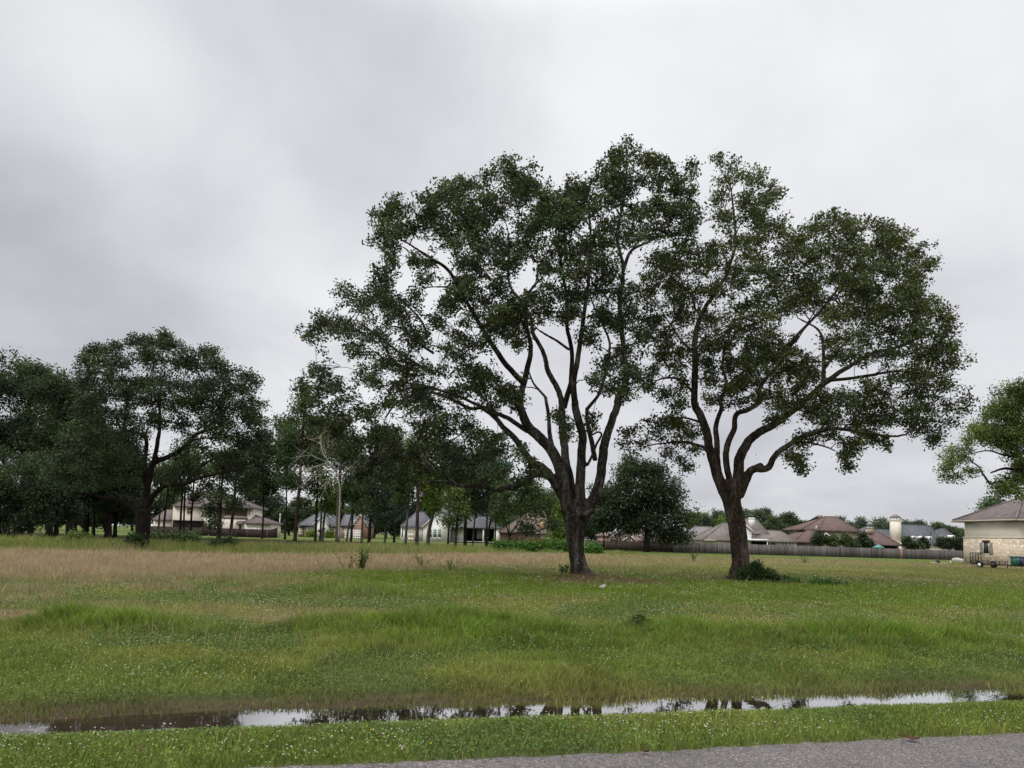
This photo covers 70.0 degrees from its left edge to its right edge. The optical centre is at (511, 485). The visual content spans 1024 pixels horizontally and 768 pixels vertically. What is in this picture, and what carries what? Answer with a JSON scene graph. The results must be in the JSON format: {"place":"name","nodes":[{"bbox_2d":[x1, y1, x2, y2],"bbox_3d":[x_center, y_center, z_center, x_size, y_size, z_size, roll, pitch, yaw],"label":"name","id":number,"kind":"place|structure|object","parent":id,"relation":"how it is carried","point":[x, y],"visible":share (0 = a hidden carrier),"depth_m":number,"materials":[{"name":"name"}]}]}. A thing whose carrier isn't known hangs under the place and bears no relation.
{"place":"outdoors","nodes":[
{"label":"outdoors","id":0,"kind":"place"},
{"bbox_2d":[0,533,639,554],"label":"rank grass","id":1,"kind":"structure","parent":0,"point":[156,544],"depth_m":54.14,"materials":[{"name":"green plant"}]},
{"bbox_2d":[0,525,1023,767],"bbox_3d":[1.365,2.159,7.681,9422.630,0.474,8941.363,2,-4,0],"label":"ground","id":2,"kind":"structure","parent":0,"point":[122,531],"depth_m":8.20,"materials":[{"name":"green plant"}]},
{"bbox_2d":[0,461,26,534],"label":"drooping tree","id":3,"kind":"object","parent":2,"relation":"on","point":[8,507],"visible":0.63,"depth_m":73.33,"materials":[{"name":"green plant"}]},
{"bbox_2d":[0,345,54,535],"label":"tree","id":4,"kind":"object","parent":2,"relation":"on","point":[8,382],"visible":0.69,"depth_m":84.57,"materials":[{"name":"green plant"}]},
{"bbox_2d":[0,354,77,534],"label":"tree","id":5,"kind":"object","parent":2,"relation":"on","point":[39,410],"visible":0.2,"depth_m":87.23,"materials":[{"name":"green plant"}]},
{"bbox_2d":[0,443,81,536],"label":"drooping tree","id":6,"kind":"object","parent":2,"relation":"on","point":[37,501],"visible":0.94,"depth_m":72.29,"materials":[{"name":"green plant"}]},
{"bbox_2d":[19,447,92,537],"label":"drooping tree","id":7,"kind":"object","parent":2,"relation":"on","point":[75,511],"visible":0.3,"depth_m":75.65,"materials":[{"name":"green plant"}]},
{"bbox_2d":[0,367,115,537],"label":"tree","id":8,"kind":"object","parent":2,"relation":"on","point":[39,388],"visible":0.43,"depth_m":81.58,"materials":[{"name":"green plant"}]},
{"bbox_2d":[46,497,102,530],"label":"distant tree","id":9,"kind":"object","parent":2,"relation":"on","point":[79,522],"visible":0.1,"depth_m":164.56,"materials":[{"name":"green plant"}]},
{"bbox_2d":[30,406,119,533],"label":"tree","id":10,"kind":"object","parent":2,"relation":"on","point":[69,525],"visible":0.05,"depth_m":85.68,"materials":[{"name":"green plant"}]},
{"bbox_2d":[56,526,98,541],"bbox_3d":[-35.535,4.039,59.886,3.650,1.504,2.490,2,-4,0],"label":"bush","id":11,"kind":"object","parent":2,"relation":"on","point":[79,533],"visible":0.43,"depth_m":59.56,"materials":[{"name":"green plant"}]},
{"bbox_2d":[82,502,105,535],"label":"tree","id":12,"kind":"object","parent":2,"relation":"on","point":[98,512],"visible":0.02,"depth_m":97.58,"materials":[{"name":"green plant"}]},
{"bbox_2d":[75,426,115,535],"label":"tree","id":13,"kind":"object","parent":2,"relation":"on","point":[85,523],"visible":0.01,"depth_m":91.23,"materials":[{"name":"green plant"}]},
{"bbox_2d":[84,432,150,537],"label":"tree","id":14,"kind":"object","parent":2,"relation":"on","point":[110,505],"visible":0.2,"depth_m":89.14,"materials":[{"name":"green plant"}]},
{"bbox_2d":[99,458,158,536],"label":"tree","id":15,"kind":"object","parent":2,"relation":"on","point":[128,514],"visible":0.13,"depth_m":93.44,"materials":[{"name":"green plant"}]},
{"bbox_2d":[113,528,151,549],"bbox_3d":[-24.562,3.489,47.435,1.989,1.483,1.825,0,-4,27],"label":"bush","id":16,"kind":"object","parent":2,"relation":"on","point":[134,537],"visible":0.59,"depth_m":47.17,"materials":[{"name":"green plant"}]},
{"bbox_2d":[35,326,286,546],"bbox_3d":[-25.944,-3.760,52.651,19.525,17.196,13.146,2,-4,0],"label":"oak tree","id":17,"kind":"object","parent":2,"relation":"on","point":[108,462],"visible":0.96,"depth_m":50.23,"materials":[{"name":"green plant"}]},
{"bbox_2d":[154,528,182,542],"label":"fern clump","id":18,"kind":"object","parent":2,"relation":"on","point":[173,535],"visible":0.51,"depth_m":65.48,"materials":[{"name":"green plant"}]},
{"bbox_2d":[150,481,188,523],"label":"distant tree","id":19,"kind":"object","parent":2,"relation":"on","point":[173,499],"visible":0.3,"depth_m":231.66,"materials":[{"name":"green plant"}]},
{"bbox_2d":[149,456,190,536],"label":"slim tree","id":20,"kind":"object","parent":2,"relation":"on","point":[164,464],"visible":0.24,"depth_m":97.80,"materials":[{"name":"green plant"}]},
{"bbox_2d":[158,442,203,534],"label":"slim tree","id":21,"kind":"object","parent":2,"relation":"on","point":[184,488],"visible":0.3,"depth_m":99.59,"materials":[{"name":"green plant"}]},
{"bbox_2d":[169,440,209,532],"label":"slim tree","id":22,"kind":"object","parent":2,"relation":"on","point":[185,476],"visible":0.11,"depth_m":103.22,"materials":[{"name":"green plant"}]},
{"bbox_2d":[176,525,205,542],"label":"fern clump","id":23,"kind":"object","parent":2,"relation":"on","point":[188,535],"visible":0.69,"depth_m":65.44,"materials":[{"name":"green plant"}]},
{"bbox_2d":[179,448,217,533],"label":"slim tree","id":24,"kind":"object","parent":2,"relation":"on","point":[194,497],"visible":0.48,"depth_m":101.49,"materials":[{"name":"green plant"}]},
{"bbox_2d":[150,526,266,537],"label":"board fence","id":25,"kind":"object","parent":2,"relation":"on","point":[254,533],"visible":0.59,"depth_m":144.30,"materials":[{"name":"wood"}]},
{"bbox_2d":[197,459,234,538],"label":"slim tree","id":26,"kind":"object","parent":2,"relation":"on","point":[209,510],"visible":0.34,"depth_m":100.47,"materials":[{"name":"green plant"}]},
{"bbox_2d":[152,491,282,536],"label":"house","id":27,"kind":"structure","parent":2,"relation":"on","point":[251,515],"depth_m":159.83,"materials":[{"name":"beige paint"}]},
{"bbox_2d":[203,531,245,548],"bbox_3d":[-21.973,4.154,55.857,3.244,1.513,2.226,2,-4,0],"label":"bush","id":28,"kind":"object","parent":2,"relation":"on","point":[230,540],"visible":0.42,"depth_m":55.51,"materials":[{"name":"green plant"}]},
{"bbox_2d":[196,448,257,538],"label":"slim tree","id":29,"kind":"object","parent":2,"relation":"on","point":[213,520],"visible":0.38,"depth_m":98.64,"materials":[{"name":"green plant"}]},
{"bbox_2d":[210,444,261,536],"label":"slim tree","id":30,"kind":"object","parent":2,"relation":"on","point":[233,504],"visible":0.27,"depth_m":103.68,"materials":[{"name":"green plant"}]},
{"bbox_2d":[238,491,276,519],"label":"distant tree","id":31,"kind":"object","parent":2,"relation":"on","point":[258,500],"visible":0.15,"depth_m":231.57,"materials":[{"name":"green plant"}]},
{"bbox_2d":[232,435,285,538],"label":"shade tree","id":32,"kind":"object","parent":2,"relation":"on","point":[268,488],"visible":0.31,"depth_m":127.10,"materials":[{"name":"green plant"}]},
{"bbox_2d":[260,491,289,532],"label":"distant tree","id":33,"kind":"object","parent":2,"relation":"on","point":[277,501],"visible":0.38,"depth_m":232.02,"materials":[{"name":"green plant"}]},
{"bbox_2d":[253,412,308,538],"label":"shade tree","id":34,"kind":"object","parent":2,"relation":"on","point":[286,465],"visible":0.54,"depth_m":127.53,"materials":[{"name":"green plant"}]},
{"bbox_2d":[268,505,303,535],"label":"distant tree","id":35,"kind":"object","parent":2,"relation":"on","point":[290,517],"visible":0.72,"depth_m":225.10,"materials":[{"name":"green plant"}]},
{"bbox_2d":[287,494,314,510],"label":"distant tree","id":36,"kind":"object","parent":2,"relation":"on","point":[304,502],"visible":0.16,"depth_m":237.14,"materials":[{"name":"green plant"}]},
{"bbox_2d":[271,381,332,540],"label":"pine tree","id":37,"kind":"object","parent":2,"relation":"on","point":[291,435],"visible":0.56,"depth_m":112.23,"materials":[{"name":"green plant"}]},
{"bbox_2d":[298,505,329,521],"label":"distant tree","id":38,"kind":"object","parent":2,"relation":"on","point":[307,512],"visible":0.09,"depth_m":225.97,"materials":[{"name":"green plant"}]},
{"bbox_2d":[289,446,343,540],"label":"slim tree","id":39,"kind":"object","parent":2,"relation":"on","point":[313,482],"visible":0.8,"depth_m":114.91,"materials":[{"name":"green plant"}]},
{"bbox_2d":[293,414,347,540],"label":"shade tree","id":40,"kind":"object","parent":2,"relation":"on","point":[312,444],"visible":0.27,"depth_m":127.69,"materials":[{"name":"green plant"}]},
{"bbox_2d":[288,426,359,539],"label":"dead tree","id":41,"kind":"object","parent":2,"relation":"on","point":[320,443],"visible":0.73,"depth_m":106.17,"materials":[{"name":"grey wood"}]},
{"bbox_2d":[303,465,347,540],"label":"slim tree","id":42,"kind":"object","parent":2,"relation":"on","point":[326,505],"visible":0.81,"depth_m":117.46,"materials":[{"name":"green plant"}]},
{"bbox_2d":[298,511,373,538],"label":"house","id":43,"kind":"structure","parent":2,"relation":"on","point":[308,523],"depth_m":187.09,"materials":[{"name":"brick"}]},
{"bbox_2d":[317,422,368,541],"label":"slim tree","id":44,"kind":"object","parent":2,"relation":"on","point":[348,458],"visible":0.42,"depth_m":110.13,"materials":[{"name":"green plant"}]},
{"bbox_2d":[327,459,361,524],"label":"slim tree","id":45,"kind":"object","parent":2,"relation":"on","point":[343,496],"visible":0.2,"depth_m":122.33,"materials":[{"name":"green plant"}]},
{"bbox_2d":[333,446,368,541],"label":"slim tree","id":46,"kind":"object","parent":2,"relation":"on","point":[352,517],"visible":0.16,"depth_m":113.82,"materials":[{"name":"green plant"}]},
{"bbox_2d":[346,546,371,568],"bbox_3d":[-6.253,3.024,30.680,1.167,1.073,0.882,-2,-5,39],"label":"weed","id":47,"kind":"object","parent":2,"relation":"on","point":[362,559],"visible":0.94,"depth_m":30.64,"materials":[{"name":"green plant"}]},
{"bbox_2d":[342,460,378,542],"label":"slim tree","id":48,"kind":"object","parent":2,"relation":"on","point":[360,509],"visible":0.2,"depth_m":111.55,"materials":[{"name":"green plant"}]},
{"bbox_2d":[348,460,396,543],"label":"slim tree","id":49,"kind":"object","parent":2,"relation":"on","point":[370,500],"visible":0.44,"depth_m":104.09,"materials":[{"name":"green plant"}]},
{"bbox_2d":[354,507,397,537],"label":"distant tree","id":50,"kind":"object","parent":2,"relation":"on","point":[380,530],"visible":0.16,"depth_m":224.76,"materials":[{"name":"green plant"}]},
{"bbox_2d":[358,457,414,544],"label":"slim tree","id":51,"kind":"object","parent":2,"relation":"on","point":[387,517],"visible":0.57,"depth_m":103.41,"materials":[{"name":"green plant"}]},
{"bbox_2d":[360,421,413,542],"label":"shade tree","id":52,"kind":"object","parent":2,"relation":"on","point":[394,531],"visible":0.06,"depth_m":127.97,"materials":[{"name":"green plant"}]},
{"bbox_2d":[386,463,431,545],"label":"slim tree","id":53,"kind":"object","parent":2,"relation":"on","point":[404,498],"visible":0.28,"depth_m":97.57,"materials":[{"name":"green plant"}]},
{"bbox_2d":[380,434,440,538],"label":"distant tree","id":54,"kind":"object","parent":2,"relation":"on","point":[403,519],"visible":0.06,"depth_m":225.61,"materials":[{"name":"green plant"}]},
{"bbox_2d":[393,430,439,546],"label":"slim tree","id":55,"kind":"object","parent":2,"relation":"on","point":[411,483],"visible":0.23,"depth_m":92.77,"materials":[{"name":"green plant"}]},
{"bbox_2d":[410,474,449,546],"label":"slim tree","id":56,"kind":"object","parent":2,"relation":"on","point":[435,504],"visible":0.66,"depth_m":94.62,"materials":[{"name":"green plant"}]},
{"bbox_2d":[430,432,470,543],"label":"shade tree","id":57,"kind":"object","parent":2,"relation":"on","point":[457,449],"visible":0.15,"depth_m":127.45,"materials":[{"name":"green plant"}]},
{"bbox_2d":[400,501,501,542],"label":"house","id":58,"kind":"structure","parent":2,"relation":"on","point":[437,534],"depth_m":169.48,"materials":[{"name":"white"}]},
{"bbox_2d":[435,482,474,545],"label":"slim tree","id":59,"kind":"object","parent":2,"relation":"on","point":[457,507],"visible":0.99,"depth_m":91.44,"materials":[{"name":"green plant"}]},
{"bbox_2d":[440,467,485,545],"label":"slim tree","id":60,"kind":"object","parent":2,"relation":"on","point":[475,507],"visible":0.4,"depth_m":93.54,"materials":[{"name":"green plant"}]},
{"bbox_2d":[461,462,504,546],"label":"slim tree","id":61,"kind":"object","parent":2,"relation":"on","point":[483,505],"visible":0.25,"depth_m":95.69,"materials":[{"name":"green plant"}]},
{"bbox_2d":[466,444,516,543],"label":"shade tree","id":62,"kind":"object","parent":2,"relation":"on","point":[497,456],"visible":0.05,"depth_m":127.02,"materials":[{"name":"green plant"}]},
{"bbox_2d":[476,455,518,546],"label":"slim tree","id":63,"kind":"object","parent":2,"relation":"on","point":[508,468],"visible":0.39,"depth_m":94.61,"materials":[{"name":"green plant"}]},
{"bbox_2d":[287,133,712,575],"bbox_3d":[-0.341,-5.753,29.395,17.540,19.318,9.600,2,-4,0],"label":"oak tree","id":64,"kind":"object","parent":2,"relation":"on","point":[567,208],"visible":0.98,"depth_m":28.04,"materials":[{"name":"green plant"}]},
{"bbox_2d":[484,475,517,527],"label":"distant tree","id":65,"kind":"object","parent":2,"relation":"on","point":[511,518],"visible":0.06,"depth_m":224.45,"materials":[{"name":"green plant"}]},
{"bbox_2d":[487,536,517,550],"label":"creeper mound","id":66,"kind":"object","parent":2,"relation":"on","point":[502,544],"visible":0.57,"depth_m":81.30,"materials":[{"name":"green plant"}]},
{"bbox_2d":[0,555,1023,767],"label":"clover","id":67,"kind":"object","parent":2,"relation":"on","point":[299,593],"depth_m":10.05,"materials":[{"name":"green plant"}]},
{"bbox_2d":[1,576,1023,758],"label":"turf weeds","id":68,"kind":"object","parent":2,"relation":"on","point":[572,736],"visible":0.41,"depth_m":6.40,"materials":[{"name":"green plant"}]},
{"bbox_2d":[2,545,1023,685],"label":"seed stalks","id":69,"kind":"object","parent":2,"relation":"on","point":[378,611],"visible":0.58,"depth_m":14.61,"materials":[{"name":"beige plant"}]},
{"bbox_2d":[511,536,537,551],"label":"creeper mound","id":70,"kind":"object","parent":2,"relation":"on","point":[520,545],"visible":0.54,"depth_m":81.17,"materials":[{"name":"green plant"}]},
{"bbox_2d":[498,510,551,545],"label":"house","id":71,"kind":"structure","parent":2,"relation":"on","point":[503,532],"depth_m":139.69,"materials":[{"name":"red brick"}]},
{"bbox_2d":[485,475,565,541],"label":"oak tree","id":72,"kind":"object","parent":2,"relation":"on","point":[539,496],"visible":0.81,"depth_m":87.65,"materials":[{"name":"green plant"}]},
{"bbox_2d":[538,536,560,552],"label":"creeper mound","id":73,"kind":"object","parent":2,"relation":"on","point":[549,544],"visible":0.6,"depth_m":81.21,"materials":[{"name":"green plant"}]},
{"bbox_2d":[543,498,565,542],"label":"shade tree","id":74,"kind":"object","parent":2,"relation":"on","point":[554,535],"visible":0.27,"depth_m":110.96,"materials":[{"name":"green plant"}]},
{"bbox_2d":[584,539,604,553],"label":"creeper mound","id":75,"kind":"object","parent":2,"relation":"on","point":[591,548],"visible":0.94,"depth_m":81.19,"materials":[{"name":"green plant"}]},
{"bbox_2d":[585,483,620,549],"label":"slim tree","id":76,"kind":"object","parent":2,"relation":"on","point":[598,504],"visible":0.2,"depth_m":109.28,"materials":[{"name":"green plant"}]},
{"bbox_2d":[595,528,661,549],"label":"house","id":77,"kind":"structure","parent":2,"relation":"on","point":[633,537],"depth_m":135.61,"materials":[{"name":"brown brick"}]},
{"bbox_2d":[585,540,672,551],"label":"board fence","id":78,"kind":"object","parent":2,"relation":"on","point":[635,546],"visible":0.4,"depth_m":116.84,"materials":[{"name":"grey wood"}]},
{"bbox_2d":[625,609,653,625],"bbox_3d":[2.236,2.371,12.784,0.616,0.445,0.487,2,-4,0],"label":"weed bush","id":79,"kind":"object","parent":2,"relation":"on","point":[640,617],"visible":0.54,"depth_m":12.75,"materials":[{"name":"green plant"}]},
{"bbox_2d":[587,451,703,551],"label":"shade tree","id":80,"kind":"object","parent":2,"relation":"on","point":[655,496],"visible":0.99,"depth_m":106.50,"materials":[{"name":"green plant"}]},
{"bbox_2d":[693,511,716,526],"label":"distant tree","id":81,"kind":"object","parent":2,"relation":"on","point":[706,520],"visible":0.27,"depth_m":222.22,"materials":[{"name":"green plant"}]},
{"bbox_2d":[690,514,798,550],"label":"house","id":82,"kind":"structure","parent":2,"relation":"on","point":[758,533],"depth_m":139.25,"materials":[{"name":"beige"}]},
{"bbox_2d":[733,558,798,582],"bbox_3d":[10.785,3.616,31.196,2.860,1.064,1.402,2,-4,0],"label":"bush","id":83,"kind":"object","parent":2,"relation":"on","point":[755,570],"visible":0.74,"depth_m":30.93,"materials":[{"name":"green plant"}]},
{"bbox_2d":[761,514,789,534],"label":"distant tree","id":84,"kind":"object","parent":2,"relation":"on","point":[773,523],"visible":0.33,"depth_m":222.20,"materials":[{"name":"green plant"}]},
{"bbox_2d":[612,151,981,578],"bbox_3d":[12.945,-5.689,32.651,16.959,20.292,10.527,2,-4,0],"label":"oak tree","id":85,"kind":"object","parent":2,"relation":"on","point":[864,291],"visible":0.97,"depth_m":30.98,"materials":[{"name":"green plant"}]},
{"bbox_2d":[780,573,853,585],"bbox_3d":[12.536,3.859,30.048,2.991,0.531,1.037,2,-4,0],"label":"ground creeper","id":86,"kind":"object","parent":2,"relation":"on","point":[814,580],"visible":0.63,"depth_m":29.95,"materials":[{"name":"green plant"}]},
{"bbox_2d":[808,531,826,545],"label":"shrub","id":87,"kind":"object","parent":2,"relation":"on","point":[818,539],"visible":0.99,"depth_m":129.19,"materials":[{"name":"green plant"}]},
{"bbox_2d":[673,542,962,559],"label":"board fence","id":88,"kind":"object","parent":2,"relation":"on","point":[754,549],"visible":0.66,"depth_m":118.14,"materials":[{"name":"grey wood"}]},
{"bbox_2d":[825,534,840,546],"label":"shrub","id":89,"kind":"object","parent":2,"relation":"on","point":[832,540],"visible":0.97,"depth_m":129.03,"materials":[{"name":"green plant"}]},
{"bbox_2d":[782,516,901,554],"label":"house","id":90,"kind":"structure","parent":2,"relation":"on","point":[802,532],"depth_m":148.39,"materials":[{"name":"beige paint"}]},
{"bbox_2d":[838,532,852,546],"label":"shrub","id":91,"kind":"object","parent":2,"relation":"on","point":[845,539],"visible":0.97,"depth_m":129.25,"materials":[{"name":"green plant"}]},
{"bbox_2d":[855,531,875,547],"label":"shrub","id":92,"kind":"object","parent":2,"relation":"on","point":[868,542],"visible":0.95,"depth_m":129.32,"materials":[{"name":"green plant"}]},
{"bbox_2d":[900,536,915,548],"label":"shrub","id":93,"kind":"object","parent":2,"relation":"on","point":[907,542],"visible":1,"depth_m":129.41,"materials":[{"name":"green plant"}]},
{"bbox_2d":[859,514,959,555],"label":"house","id":94,"kind":"structure","parent":2,"relation":"on","point":[897,531],"depth_m":160.36,"materials":[{"name":"paint"}]},
{"bbox_2d":[932,536,956,550],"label":"shrub","id":95,"kind":"object","parent":2,"relation":"on","point":[946,542],"visible":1,"depth_m":129.06,"materials":[{"name":"green plant"}]},
{"bbox_2d":[932,372,1023,502],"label":"shade tree","id":96,"kind":"object","parent":2,"relation":"on","point":[1006,435],"visible":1,"depth_m":60.68,"materials":[{"name":"green plant"}]},
{"bbox_2d":[951,496,1023,566],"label":"house","id":97,"kind":"structure","parent":2,"relation":"on","point":[995,533],"depth_m":87.64,"materials":[{"name":"beige paint"}]},
{"bbox_2d":[980,540,992,554],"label":"window","id":98,"kind":"structure","parent":97,"relation":"in","point":[986,548],"depth_m":88.49,"materials":[{"name":"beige glass"}]},
{"bbox_2d":[966,491,1011,512],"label":"distant tree","id":99,"kind":"object","parent":2,"relation":"on","point":[984,503],"visible":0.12,"depth_m":117.97,"materials":[{"name":"green plant"}]},
{"bbox_2d":[970,552,1011,567],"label":"utility trailer","id":100,"kind":"object","parent":2,"relation":"on","point":[993,564],"visible":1,"depth_m":72.43,"materials":[{"name":"black metal"}]},
{"bbox_2d":[0,546,1023,619],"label":"dry grass","id":101,"kind":"structure","parent":0,"point":[129,566],"depth_m":29.05,"materials":[{"name":"beige plant"}]},
{"bbox_2d":[0,689,1023,735],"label":"water","id":102,"kind":"structure","parent":0,"point":[256,717],"depth_m":7.24,"materials":[{"name":"grey liquid"}]},
{"bbox_2d":[0,0,1023,539],"label":"sky","id":103,"kind":"structure","parent":0,"point":[202,171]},
{"bbox_2d":[5,579,1023,649],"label":"tall grass","id":104,"kind":"structure","parent":0,"point":[432,621],"depth_m":11.77,"materials":[{"name":"green plant"}]},
{"bbox_2d":[245,731,1023,767],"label":"road","id":105,"kind":"structure","parent":0,"point":[997,751],"depth_m":5.47,"materials":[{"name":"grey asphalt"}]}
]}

